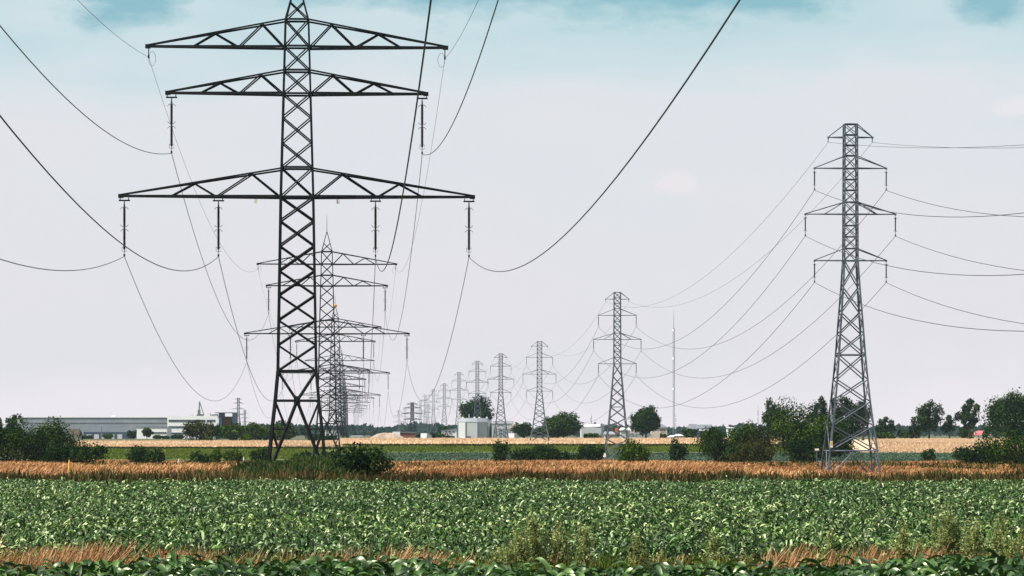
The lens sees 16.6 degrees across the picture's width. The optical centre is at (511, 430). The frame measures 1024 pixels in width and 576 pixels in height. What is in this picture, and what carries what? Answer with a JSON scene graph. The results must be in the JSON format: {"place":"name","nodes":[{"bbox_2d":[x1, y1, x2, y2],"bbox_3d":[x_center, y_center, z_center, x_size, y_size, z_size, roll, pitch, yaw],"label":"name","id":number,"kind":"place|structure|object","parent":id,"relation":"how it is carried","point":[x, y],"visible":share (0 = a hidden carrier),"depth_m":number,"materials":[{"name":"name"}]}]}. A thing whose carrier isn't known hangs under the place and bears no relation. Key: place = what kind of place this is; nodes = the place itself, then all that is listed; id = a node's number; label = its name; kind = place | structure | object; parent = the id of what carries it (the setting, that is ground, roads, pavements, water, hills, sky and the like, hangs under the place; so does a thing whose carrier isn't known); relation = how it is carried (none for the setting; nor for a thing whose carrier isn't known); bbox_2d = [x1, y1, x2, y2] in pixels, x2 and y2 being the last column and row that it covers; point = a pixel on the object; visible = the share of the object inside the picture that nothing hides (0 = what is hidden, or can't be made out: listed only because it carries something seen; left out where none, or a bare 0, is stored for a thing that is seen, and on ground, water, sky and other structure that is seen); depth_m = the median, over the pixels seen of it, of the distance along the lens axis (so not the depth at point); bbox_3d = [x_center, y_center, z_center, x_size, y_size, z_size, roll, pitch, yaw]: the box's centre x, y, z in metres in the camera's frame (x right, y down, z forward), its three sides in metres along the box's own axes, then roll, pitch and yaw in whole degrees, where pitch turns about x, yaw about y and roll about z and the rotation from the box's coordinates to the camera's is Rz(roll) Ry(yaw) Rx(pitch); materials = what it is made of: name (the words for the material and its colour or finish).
{"place":"outdoors","nodes":[
{"label":"outdoors","id":0,"kind":"place"},
{"bbox_2d":[20,416,166,438],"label":"warehouse","id":1,"kind":"structure","parent":0,"point":[118,427],"depth_m":1420.00,"materials":[{"name":"metal"}]},
{"bbox_2d":[84,448,327,458],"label":"meadow grass","id":2,"kind":"structure","parent":0,"point":[179,453],"depth_m":692.48,"materials":[{"name":"plant"}]},
{"bbox_2d":[0,434,1003,462],"bbox_3d":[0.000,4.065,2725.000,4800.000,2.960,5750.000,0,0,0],"label":"ground","id":3,"kind":"structure","parent":0,"point":[300,437],"depth_m":1652.98,"materials":[{"name":"plant"}]},
{"bbox_2d":[125,445,165,462],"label":"dark bush","id":4,"kind":"object","parent":3,"relation":"on","point":[138,454],"visible":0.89,"depth_m":469.19,"materials":[{"name":"green plant"}]},
{"bbox_2d":[137,426,171,438],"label":"office wing","id":5,"kind":"structure","parent":3,"relation":"on","point":[162,430],"depth_m":1340.00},
{"bbox_2d":[180,419,215,440],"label":"olive tree","id":6,"kind":"object","parent":3,"relation":"on","point":[195,428],"visible":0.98,"depth_m":858.43,"materials":[{"name":"green plant"}]},
{"bbox_2d":[167,412,237,438],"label":"office block","id":7,"kind":"structure","parent":3,"relation":"on","point":[174,423],"depth_m":1380.00,"materials":[{"name":"concrete"}]},
{"bbox_2d":[64,440,342,446],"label":"wheat","id":8,"kind":"object","parent":3,"relation":"on","point":[201,443],"visible":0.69,"depth_m":777.73,"materials":[{"name":"plant"}]},
{"bbox_2d":[221,422,245,440],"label":"yellow green tree","id":9,"kind":"object","parent":3,"relation":"on","point":[234,431],"visible":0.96,"depth_m":878.59,"materials":[{"name":"green plant"}]},
{"bbox_2d":[243,421,268,440],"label":"yellow green tree","id":10,"kind":"object","parent":3,"relation":"on","point":[253,432],"visible":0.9,"depth_m":888.57,"materials":[{"name":"green plant"}]},
{"bbox_2d":[266,421,298,439],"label":"broad tree","id":11,"kind":"object","parent":3,"relation":"on","point":[291,432],"visible":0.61,"depth_m":868.75,"materials":[{"name":"green plant"}]},
{"bbox_2d":[223,453,360,476],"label":"tall grass","id":12,"kind":"structure","parent":3,"relation":"on","point":[322,463],"depth_m":270.99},
{"bbox_2d":[244,232,409,455],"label":"lattice pylon","id":13,"kind":"object","parent":3,"relation":"on","point":[332,320],"visible":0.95,"depth_m":644.07,"materials":[{"name":"metal"}]},
{"bbox_2d":[280,304,389,437],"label":"lattice pylon","id":14,"kind":"object","parent":3,"relation":"on","point":[340,372],"visible":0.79,"depth_m":974.98,"materials":[{"name":"metal"}]},
{"bbox_2d":[310,358,373,437],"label":"lattice pylon","id":15,"kind":"object","parent":3,"relation":"on","point":[344,392],"visible":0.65,"depth_m":1630.99,"materials":[{"name":"metal"}]},
{"bbox_2d":[305,346,380,437],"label":"lattice pylon","id":16,"kind":"object","parent":3,"relation":"on","point":[342,388],"visible":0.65,"depth_m":1300.98,"materials":[{"name":"metal"}]},
{"bbox_2d":[316,374,370,437],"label":"lattice pylon","id":17,"kind":"object","parent":3,"relation":"on","point":[345,394],"visible":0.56,"depth_m":1959.01,"materials":[{"name":"metal"}]},
{"bbox_2d":[401,402,422,433],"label":"squat pylon","id":18,"kind":"object","parent":3,"relation":"on","point":[412,413],"visible":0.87,"depth_m":1899.08,"materials":[{"name":"metal"}]},
{"bbox_2d":[79,443,778,448],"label":"field margin weeds","id":19,"kind":"object","parent":3,"relation":"on","point":[390,444],"visible":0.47,"depth_m":766.08,"materials":[{"name":"green plant"}]},
{"bbox_2d":[458,417,491,437],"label":"grain silo","id":20,"kind":"object","parent":3,"relation":"on","point":[478,427],"visible":0.82,"depth_m":1121.12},
{"bbox_2d":[457,394,496,425],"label":"round tree","id":21,"kind":"object","parent":3,"relation":"on","point":[468,412],"visible":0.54,"depth_m":1317.00,"materials":[{"name":"green plant"}]},
{"bbox_2d":[466,361,487,417],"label":"slim pylon","id":22,"kind":"object","parent":3,"relation":"on","point":[475,393],"visible":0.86,"depth_m":1261.46,"materials":[{"name":"metal"}]},
{"bbox_2d":[490,353,513,437],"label":"slim pylon","id":23,"kind":"object","parent":3,"relation":"on","point":[501,370],"visible":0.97,"depth_m":1049.43,"materials":[{"name":"metal"}]},
{"bbox_2d":[492,421,512,437],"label":"grain store","id":24,"kind":"structure","parent":3,"relation":"on","point":[509,425],"depth_m":1121.00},
{"bbox_2d":[0,463,1023,483],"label":"field edge weeds","id":25,"kind":"object","parent":3,"relation":"on","point":[198,474],"visible":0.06,"depth_m":252.25,"materials":[{"name":"plant"}]},
{"bbox_2d":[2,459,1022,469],"bbox_3d":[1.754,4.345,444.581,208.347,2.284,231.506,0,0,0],"label":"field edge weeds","id":26,"kind":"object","parent":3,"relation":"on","point":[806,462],"visible":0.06,"depth_m":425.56,"materials":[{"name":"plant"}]},
{"bbox_2d":[4,421,1022,436],"bbox_3d":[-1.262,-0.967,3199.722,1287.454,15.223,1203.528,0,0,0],"label":"forest","id":27,"kind":"object","parent":3,"relation":"on","point":[363,430],"visible":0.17,"depth_m":2678.58,"materials":[{"name":"plant"}]},
{"bbox_2d":[510,422,533,437],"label":"broad tree","id":28,"kind":"object","parent":3,"relation":"on","point":[523,430],"visible":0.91,"depth_m":1098.46,"materials":[{"name":"green plant"}]},
{"bbox_2d":[337,437,778,443],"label":"wheat","id":29,"kind":"object","parent":3,"relation":"on","point":[480,440],"visible":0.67,"depth_m":811.94,"materials":[{"name":"plant"}]},
{"bbox_2d":[541,411,583,437],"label":"broad tree","id":30,"kind":"object","parent":3,"relation":"on","point":[563,427],"visible":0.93,"depth_m":1036.87,"materials":[{"name":"green plant"}]},
{"bbox_2d":[580,423,603,437],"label":"curved shed","id":31,"kind":"structure","parent":3,"relation":"on","point":[590,428],"depth_m":1180.00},
{"bbox_2d":[627,405,661,437],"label":"maple tree","id":32,"kind":"object","parent":3,"relation":"on","point":[645,420],"visible":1,"depth_m":998.20,"materials":[{"name":"green plant"}]},
{"bbox_2d":[291,452,1019,461],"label":"beet crop","id":33,"kind":"object","parent":3,"relation":"on","point":[472,456],"visible":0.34,"depth_m":649.96,"materials":[{"name":"green plant"}]},
{"bbox_2d":[725,419,759,453],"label":"broad tree","id":34,"kind":"object","parent":3,"relation":"on","point":[740,436],"visible":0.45,"depth_m":588.52,"materials":[{"name":"green plant"}]},
{"bbox_2d":[761,397,783,432],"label":"tree","id":35,"kind":"object","parent":3,"relation":"on","point":[771,407],"visible":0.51,"depth_m":899.88,"materials":[{"name":"green plant"}]},
{"bbox_2d":[805,395,830,428],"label":"tree","id":36,"kind":"object","parent":3,"relation":"on","point":[819,408],"visible":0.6,"depth_m":898.96,"materials":[{"name":"green plant"}]},
{"bbox_2d":[830,395,853,425],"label":"tree","id":37,"kind":"object","parent":3,"relation":"on","point":[847,404],"visible":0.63,"depth_m":909.02,"materials":[{"name":"green plant"}]},
{"bbox_2d":[848,399,873,440],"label":"tree","id":38,"kind":"object","parent":3,"relation":"on","point":[860,412],"visible":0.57,"depth_m":904.03,"materials":[{"name":"green plant"}]},
{"bbox_2d":[875,416,896,433],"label":"tree","id":39,"kind":"object","parent":3,"relation":"on","point":[882,427],"visible":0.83,"depth_m":959.07,"materials":[{"name":"green plant"}]},
{"bbox_2d":[914,399,945,438],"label":"tree","id":40,"kind":"object","parent":3,"relation":"on","point":[924,421],"visible":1,"depth_m":938.50,"materials":[{"name":"green plant"}]},
{"bbox_2d":[870,438,1017,453],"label":"wheat","id":41,"kind":"object","parent":3,"relation":"on","point":[902,445],"visible":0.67,"depth_m":764.05,"materials":[{"name":"plant"}]},
{"bbox_2d":[940,414,956,437],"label":"tree","id":42,"kind":"object","parent":3,"relation":"on","point":[946,427],"visible":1,"depth_m":949.52,"materials":[{"name":"green plant"}]},
{"bbox_2d":[954,398,980,438],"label":"tree","id":43,"kind":"object","parent":3,"relation":"on","point":[965,415],"visible":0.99,"depth_m":928.86,"materials":[{"name":"green plant"}]},
{"bbox_2d":[977,387,1023,445],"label":"broad tree","id":44,"kind":"object","parent":3,"relation":"on","point":[1009,404],"visible":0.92,"depth_m":697.73,"materials":[{"name":"green plant"}]},
{"bbox_2d":[0,533,1022,572],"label":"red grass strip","id":45,"kind":"object","parent":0,"point":[85,554],"depth_m":97.33,"materials":[{"name":"plant"}]},
{"bbox_2d":[0,551,1023,572],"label":"strip green grass","id":46,"kind":"structure","parent":0,"point":[606,564],"depth_m":100.74,"materials":[{"name":"plant"}]},
{"bbox_2d":[0,0,1023,428],"label":"sky","id":47,"kind":"structure","parent":0,"point":[560,96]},
{"bbox_2d":[341,445,860,451],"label":"meadow grass","id":48,"kind":"structure","parent":0,"point":[470,448],"depth_m":732.01,"materials":[{"name":"plant"}]},
{"bbox_2d":[405,452,923,461],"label":"crop field","id":49,"kind":"structure","parent":0,"point":[773,461],"depth_m":603.59,"materials":[{"name":"plant"}]},
{"bbox_2d":[831,418,860,456],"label":"broad tree","id":50,"kind":"object","parent":49,"relation":"on","point":[851,430],"visible":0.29,"depth_m":639.22,"materials":[{"name":"green plant"}]},
{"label":"dry meadow ground","id":51,"kind":"structure","parent":0,"visible":0},
{"bbox_2d":[0,418,49,461],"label":"dark bush","id":52,"kind":"object","parent":51,"relation":"on","point":[22,443],"visible":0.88,"depth_m":468.74,"materials":[{"name":"green plant"}]},
{"bbox_2d":[26,416,84,460],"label":"dark bush","id":53,"kind":"object","parent":51,"relation":"on","point":[55,434],"visible":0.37,"depth_m":478.30,"materials":[{"name":"green plant"}]},
{"bbox_2d":[40,439,110,463],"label":"dark bush","id":54,"kind":"object","parent":51,"relation":"on","point":[55,453],"visible":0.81,"depth_m":439.06,"materials":[{"name":"green plant"}]},
{"bbox_2d":[222,449,243,461],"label":"green bush","id":55,"kind":"object","parent":51,"relation":"on","point":[236,455],"visible":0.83,"depth_m":559.06,"materials":[{"name":"green plant"}]},
{"bbox_2d":[249,446,271,460],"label":"dark bush","id":56,"kind":"object","parent":51,"relation":"on","point":[262,454],"visible":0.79,"depth_m":539.39,"materials":[{"name":"green plant"}]},
{"bbox_2d":[118,0,474,460],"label":"lattice pylon","id":57,"kind":"object","parent":51,"relation":"on","point":[285,198],"visible":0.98,"depth_m":299.22,"materials":[{"name":"metal"}]},
{"bbox_2d":[0,256,324,425],"bbox_3d":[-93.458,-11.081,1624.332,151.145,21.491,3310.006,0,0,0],"label":"power cable","id":58,"kind":"object","parent":57,"relation":"hanging from","point":[147,312],"visible":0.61,"depth_m":314.28,"materials":[{"name":"metal"}]},
{"bbox_2d":[0,115,331,427],"bbox_3d":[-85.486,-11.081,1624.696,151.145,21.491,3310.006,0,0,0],"label":"power cable","id":59,"kind":"object","parent":57,"relation":"hanging from","point":[18,138],"visible":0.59,"depth_m":163.46,"materials":[{"name":"metal"}]},
{"bbox_2d":[0,25,331,413],"bbox_3d":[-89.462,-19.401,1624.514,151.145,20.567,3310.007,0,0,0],"label":"power cable","id":60,"kind":"object","parent":57,"relation":"hanging from","point":[144,151],"visible":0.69,"depth_m":239.76,"materials":[{"name":"metal"}]},
{"bbox_2d":[353,0,431,427],"bbox_3d":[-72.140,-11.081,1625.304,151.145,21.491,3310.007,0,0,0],"label":"power cable","id":61,"kind":"object","parent":57,"relation":"hanging from","point":[429,10],"visible":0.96,"depth_m":125.81,"materials":[{"name":"metal"}]},
{"bbox_2d":[358,0,498,410],"bbox_3d":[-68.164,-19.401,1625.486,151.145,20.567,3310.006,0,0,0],"label":"power cable","id":62,"kind":"object","parent":57,"relation":"hanging from","point":[420,172],"visible":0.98,"depth_m":237.07,"materials":[{"name":"metal"}]},
{"bbox_2d":[363,0,740,428],"bbox_3d":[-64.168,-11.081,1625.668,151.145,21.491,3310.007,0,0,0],"label":"power cable","id":63,"kind":"object","parent":57,"relation":"hanging from","point":[705,52],"visible":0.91,"depth_m":128.98,"materials":[{"name":"metal"}]},
{"bbox_2d":[333,441,396,478],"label":"bush","id":64,"kind":"object","parent":51,"relation":"on","point":[358,460],"visible":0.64,"depth_m":266.95,"materials":[{"name":"green plant"}]},
{"bbox_2d":[491,439,510,461],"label":"slender bush","id":65,"kind":"object","parent":51,"relation":"on","point":[500,453],"visible":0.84,"depth_m":499.62,"materials":[{"name":"green plant"}]},
{"bbox_2d":[0,459,1023,478],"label":"dry meadow grass","id":66,"kind":"structure","parent":51,"relation":"on","point":[43,467],"depth_m":309.43,"materials":[{"name":"plant"}]},
{"bbox_2d":[509,442,562,460],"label":"hedge bush","id":67,"kind":"object","parent":51,"relation":"on","point":[541,451],"visible":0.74,"depth_m":518.99,"materials":[{"name":"green plant"}]},
{"bbox_2d":[577,442,606,460],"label":"hedge bush","id":68,"kind":"object","parent":51,"relation":"on","point":[592,453],"visible":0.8,"depth_m":519.45,"materials":[{"name":"green plant"}]},
{"bbox_2d":[593,292,641,459],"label":"slim pylon","id":69,"kind":"object","parent":51,"relation":"on","point":[613,363],"visible":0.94,"depth_m":571.67,"materials":[{"name":"metal"}]},
{"bbox_2d":[616,438,651,462],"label":"green bush","id":70,"kind":"object","parent":51,"relation":"on","point":[638,452],"visible":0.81,"depth_m":449.15,"materials":[{"name":"green plant"}]},
{"bbox_2d":[668,436,689,460],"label":"dark bush","id":71,"kind":"object","parent":51,"relation":"on","point":[676,450],"visible":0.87,"depth_m":539.94,"materials":[{"name":"green plant"}]},
{"bbox_2d":[692,426,736,460],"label":"broad tree","id":72,"kind":"object","parent":51,"relation":"on","point":[714,440],"visible":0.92,"depth_m":543.90,"materials":[{"name":"green plant"}]},
{"bbox_2d":[735,441,776,462],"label":"olive bush","id":73,"kind":"object","parent":51,"relation":"on","point":[760,451],"visible":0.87,"depth_m":519.27,"materials":[{"name":"green plant"}]},
{"bbox_2d":[747,423,773,461],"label":"broad tree","id":74,"kind":"object","parent":51,"relation":"on","point":[759,438],"visible":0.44,"depth_m":574.30,"materials":[{"name":"green plant"}]},
{"bbox_2d":[760,396,816,459],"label":"broad tree","id":75,"kind":"object","parent":51,"relation":"on","point":[787,427],"visible":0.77,"depth_m":558.78,"materials":[{"name":"green plant"}]},
{"bbox_2d":[786,435,819,462],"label":"dark bush","id":76,"kind":"object","parent":51,"relation":"on","point":[806,445],"visible":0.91,"depth_m":498.83,"materials":[{"name":"green plant"}]},
{"bbox_2d":[799,414,849,461],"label":"broad tree","id":77,"kind":"object","parent":51,"relation":"on","point":[818,433],"visible":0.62,"depth_m":538.64,"materials":[{"name":"green plant"}]},
{"bbox_2d":[804,123,896,473],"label":"slim pylon","id":78,"kind":"object","parent":51,"relation":"on","point":[844,214],"visible":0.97,"depth_m":299.62,"materials":[{"name":"metal"}]},
{"bbox_2d":[415,236,1023,418],"bbox_3d":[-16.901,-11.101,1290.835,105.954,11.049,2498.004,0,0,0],"label":"power cable","id":79,"kind":"object","parent":78,"relation":"hanging from","point":[766,288],"visible":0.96,"depth_m":299.69,"materials":[{"name":"metal"}]},
{"bbox_2d":[421,142,1017,402],"bbox_3d":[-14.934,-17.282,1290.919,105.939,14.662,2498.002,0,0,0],"label":"earth wire","id":80,"kind":"object","parent":78,"relation":"attached to","point":[772,211],"visible":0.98,"depth_m":312.08,"materials":[{"name":"metal"}]},
{"bbox_2d":[418,190,1021,415],"bbox_3d":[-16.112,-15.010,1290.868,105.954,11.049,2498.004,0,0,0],"label":"power cable","id":81,"kind":"object","parent":78,"relation":"hanging from","point":[766,257],"visible":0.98,"depth_m":311.82,"materials":[{"name":"metal"}]},
{"bbox_2d":[419,282,1023,423],"bbox_3d":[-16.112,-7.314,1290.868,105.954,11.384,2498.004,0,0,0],"label":"power cable","id":82,"kind":"object","parent":78,"relation":"hanging from","point":[769,336],"visible":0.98,"depth_m":311.64,"materials":[{"name":"metal"}]},
{"bbox_2d":[425,282,1023,424],"bbox_3d":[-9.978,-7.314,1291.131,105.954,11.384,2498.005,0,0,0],"label":"power cable","id":83,"kind":"object","parent":78,"relation":"hanging from","point":[804,362],"visible":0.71,"depth_m":345.86,"materials":[{"name":"metal"}]},
{"bbox_2d":[427,190,1023,415],"bbox_3d":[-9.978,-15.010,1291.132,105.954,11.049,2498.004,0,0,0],"label":"power cable","id":84,"kind":"object","parent":78,"relation":"hanging from","point":[801,287],"visible":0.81,"depth_m":344.34,"materials":[{"name":"metal"}]},
{"bbox_2d":[430,236,1023,414],"bbox_3d":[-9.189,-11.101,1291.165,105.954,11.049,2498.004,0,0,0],"label":"power cable","id":85,"kind":"object","parent":78,"relation":"hanging from","point":[808,326],"visible":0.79,"depth_m":347.10,"materials":[{"name":"metal"}]},
{"bbox_2d":[952,440,995,464],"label":"dark bush","id":86,"kind":"object","parent":51,"relation":"on","point":[971,455],"visible":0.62,"depth_m":438.80,"materials":[{"name":"green plant"}]},
{"bbox_2d":[974,428,1023,464],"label":"dark bush","id":87,"kind":"object","parent":51,"relation":"on","point":[1008,451],"visible":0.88,"depth_m":424.25,"materials":[{"name":"green plant"}]},
{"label":"corn soil","id":88,"kind":"structure","parent":0,"visible":0},
{"bbox_2d":[485,540,529,568],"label":"tall weed","id":89,"kind":"object","parent":88,"relation":"on","point":[503,557],"visible":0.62,"depth_m":96.86,"materials":[{"name":"green plant"}]},
{"bbox_2d":[0,473,1023,566],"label":"corn","id":90,"kind":"object","parent":88,"relation":"on","point":[673,518],"visible":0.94,"depth_m":146.74,"materials":[{"name":"green plant"}]},
{"bbox_2d":[0,548,1023,575],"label":"corn","id":91,"kind":"object","parent":88,"relation":"on","point":[172,564],"visible":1,"depth_m":86.16,"materials":[{"name":"green plant"}]},
{"bbox_2d":[509,524,537,570],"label":"tall weed","id":92,"kind":"object","parent":88,"relation":"on","point":[523,549],"visible":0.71,"depth_m":96.93,"materials":[{"name":"green plant"}]},
{"bbox_2d":[524,514,557,568],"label":"tall weed","id":93,"kind":"object","parent":88,"relation":"on","point":[533,532],"visible":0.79,"depth_m":97.56,"materials":[{"name":"green plant"}]},
{"bbox_2d":[548,520,575,570],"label":"tall weed","id":94,"kind":"object","parent":88,"relation":"on","point":[563,550],"visible":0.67,"depth_m":97.87,"materials":[{"name":"green plant"}]},
{"bbox_2d":[570,523,599,566],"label":"tall weed","id":95,"kind":"object","parent":88,"relation":"on","point":[583,545],"visible":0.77,"depth_m":98.38,"materials":[{"name":"green plant"}]},
{"bbox_2d":[626,532,650,567],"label":"tall weed","id":96,"kind":"object","parent":88,"relation":"on","point":[636,548],"visible":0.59,"depth_m":97.92,"materials":[{"name":"green plant"}]},
{"bbox_2d":[700,529,722,565],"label":"tall weed","id":97,"kind":"object","parent":88,"relation":"on","point":[712,548],"visible":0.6,"depth_m":97.98,"materials":[{"name":"green plant"}]},
{"bbox_2d":[817,530,845,565],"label":"tall weed","id":98,"kind":"object","parent":88,"relation":"on","point":[830,543],"visible":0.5,"depth_m":97.93,"materials":[{"name":"green plant"}]},
{"bbox_2d":[891,520,915,560],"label":"tall weed","id":99,"kind":"object","parent":88,"relation":"on","point":[903,538],"visible":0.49,"depth_m":96.82,"materials":[{"name":"green plant"}]},
{"bbox_2d":[927,501,959,557],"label":"tall weed","id":100,"kind":"object","parent":88,"relation":"on","point":[945,541],"visible":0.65,"depth_m":97.57,"materials":[{"name":"green plant"}]},
{"bbox_2d":[941,516,974,557],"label":"tall weed","id":101,"kind":"object","parent":88,"relation":"on","point":[956,538],"visible":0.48,"depth_m":97.70,"materials":[{"name":"green plant"}]},
{"bbox_2d":[959,518,989,557],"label":"tall weed","id":102,"kind":"object","parent":88,"relation":"on","point":[975,546],"visible":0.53,"depth_m":96.94,"materials":[{"name":"green plant"}]},
{"bbox_2d":[982,511,1014,562],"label":"tall weed","id":103,"kind":"object","parent":88,"relation":"on","point":[993,545],"visible":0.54,"depth_m":97.92,"materials":[{"name":"green plant"}]},
{"bbox_2d":[992,526,1023,560],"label":"tall weed","id":104,"kind":"object","parent":88,"relation":"on","point":[1010,547],"visible":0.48,"depth_m":97.12,"materials":[{"name":"green plant"}]},
{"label":"wheat field","id":105,"kind":"structure","parent":0,"visible":0},
{"bbox_2d":[524,341,554,440],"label":"slim pylon","id":106,"kind":"object","parent":105,"relation":"on","point":[542,401],"visible":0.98,"depth_m":821.45,"materials":[{"name":"metal"}]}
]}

